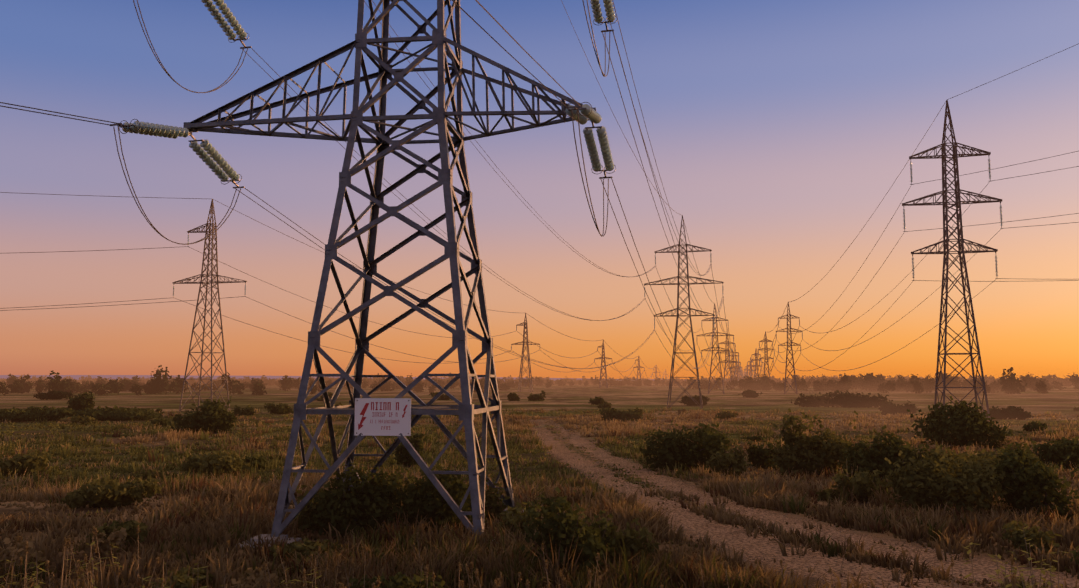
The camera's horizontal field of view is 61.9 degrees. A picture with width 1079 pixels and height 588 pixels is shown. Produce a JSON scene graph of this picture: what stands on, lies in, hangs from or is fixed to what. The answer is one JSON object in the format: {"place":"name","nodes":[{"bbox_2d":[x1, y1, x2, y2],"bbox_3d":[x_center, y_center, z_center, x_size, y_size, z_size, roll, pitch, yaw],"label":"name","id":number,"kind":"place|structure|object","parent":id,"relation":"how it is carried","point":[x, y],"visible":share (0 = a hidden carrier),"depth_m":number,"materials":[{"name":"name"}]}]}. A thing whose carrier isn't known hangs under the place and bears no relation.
{"place":"outdoors","nodes":[
{"label":"outdoors","id":0,"kind":"place"},
{"bbox_2d":[0,375,654,381],"bbox_3d":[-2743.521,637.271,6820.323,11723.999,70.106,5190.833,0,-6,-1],"label":"distant hills","id":1,"kind":"structure","parent":0,"point":[75,377],"depth_m":8726.86,"materials":[{"name":"grey"}]},
{"bbox_2d":[0,383,1078,587],"bbox_3d":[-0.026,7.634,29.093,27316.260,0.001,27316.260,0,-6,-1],"label":"ground","id":2,"kind":"structure","parent":0,"point":[169,402],"depth_m":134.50,"materials":[{"name":"green plant"}]},
{"bbox_2d":[236,508,523,547],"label":"concrete footings","id":3,"kind":"object","parent":2,"relation":"on","point":[255,538],"visible":0.08,"depth_m":26.62,"materials":[{"name":"grey concrete"}]},
{"bbox_2d":[183,0,596,536],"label":"steel tower","id":4,"kind":"structure","parent":2,"relation":"on","point":[439,115],"depth_m":29.76,"materials":[{"name":"grey metal"}]},
{"bbox_2d":[110,0,616,244],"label":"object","id":5,"kind":"object","parent":4,"relation":"attached to","point":[575,107],"visible":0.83,"depth_m":30.26,"materials":[{"name":"grey metal"}]},
{"bbox_2d":[122,0,615,181],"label":"tower insulators","id":6,"kind":"object","parent":4,"relation":"attached to","point":[223,165],"visible":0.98,"depth_m":32.19,"materials":[{"name":"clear glass"}]},
{"bbox_2d":[354,398,410,435],"bbox_3d":[-4.717,3.703,27.106,1.740,1.120,0.086,-1,-6,7],"label":"warning sign","id":7,"kind":"object","parent":4,"relation":"attached to","point":[401,425],"visible":0.94,"depth_m":27.06,"materials":[{"name":"white metal"}]},
{"bbox_2d":[358,402,406,429],"bbox_3d":[-4.720,3.681,27.067,1.529,0.844,0.002,-1,-6,7],"label":"sign lettering","id":8,"kind":"object","parent":7,"relation":"on","point":[363,411],"visible":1,"depth_m":27.09},
{"bbox_2d":[5,529,1058,587],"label":"weed stalks","id":9,"kind":"object","parent":2,"relation":"on","point":[315,570],"visible":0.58,"depth_m":18.60,"materials":[{"name":"brown plant"}]},
{"bbox_2d":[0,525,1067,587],"bbox_3d":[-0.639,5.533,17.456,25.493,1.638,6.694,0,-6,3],"label":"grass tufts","id":10,"kind":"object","parent":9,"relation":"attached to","point":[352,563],"visible":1,"depth_m":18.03,"materials":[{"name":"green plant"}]},
{"bbox_2d":[0,390,1078,587],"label":"shrubs","id":11,"kind":"object","parent":2,"relation":"on","point":[977,480],"depth_m":32.78,"materials":[{"name":"green plant"}]},
{"bbox_2d":[0,365,1078,395],"bbox_3d":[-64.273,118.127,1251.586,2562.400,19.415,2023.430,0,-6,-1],"label":"distant tree line","id":12,"kind":"object","parent":2,"relation":"on","point":[163,383],"visible":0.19,"depth_m":450.02,"materials":[{"name":"green plant"}]},
{"bbox_2d":[172,100,1001,421],"bbox_3d":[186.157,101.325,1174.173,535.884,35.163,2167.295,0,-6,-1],"label":"steel line towers","id":13,"kind":"structure","parent":2,"relation":"on","point":[944,202],"depth_m":145.40,"materials":[{"name":"grey metal"}]},
{"bbox_2d":[0,0,1078,384],"bbox_3d":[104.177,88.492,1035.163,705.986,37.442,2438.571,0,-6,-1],"label":"conductors","id":14,"kind":"structure","parent":13,"relation":"on","point":[564,240],"depth_m":94.03,"materials":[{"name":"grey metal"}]},
{"bbox_2d":[173,182,1003,318],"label":"tower fittings","id":15,"kind":"object","parent":13,"relation":"on","point":[903,231],"visible":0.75,"depth_m":96.62,"materials":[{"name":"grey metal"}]},
{"bbox_2d":[173,159,1002,328],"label":"tower insulators","id":16,"kind":"object","parent":15,"relation":"attached to","point":[1001,218],"visible":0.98,"depth_m":96.62,"materials":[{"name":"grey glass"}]},
{"bbox_2d":[511,319,802,375],"bbox_3d":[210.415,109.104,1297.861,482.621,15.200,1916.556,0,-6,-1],"label":"tower insulators","id":17,"kind":"object","parent":13,"relation":"on","point":[729,351],"visible":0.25,"depth_m":399.00,"materials":[{"name":"grey glass"}]},
{"bbox_2d":[529,416,1078,587],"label":"dirt track","id":18,"kind":"structure","parent":2,"relation":"on","point":[752,551],"depth_m":27.48,"materials":[{"name":"soil"}]},
{"bbox_2d":[0,0,1078,379],"label":"sky","id":19,"kind":"structure","parent":0,"point":[777,130],"materials":[{"name":"blue"}]},
{"bbox_2d":[370,365,1078,418],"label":"mist","id":20,"kind":"structure","parent":0,"point":[806,390],"depth_m":172.25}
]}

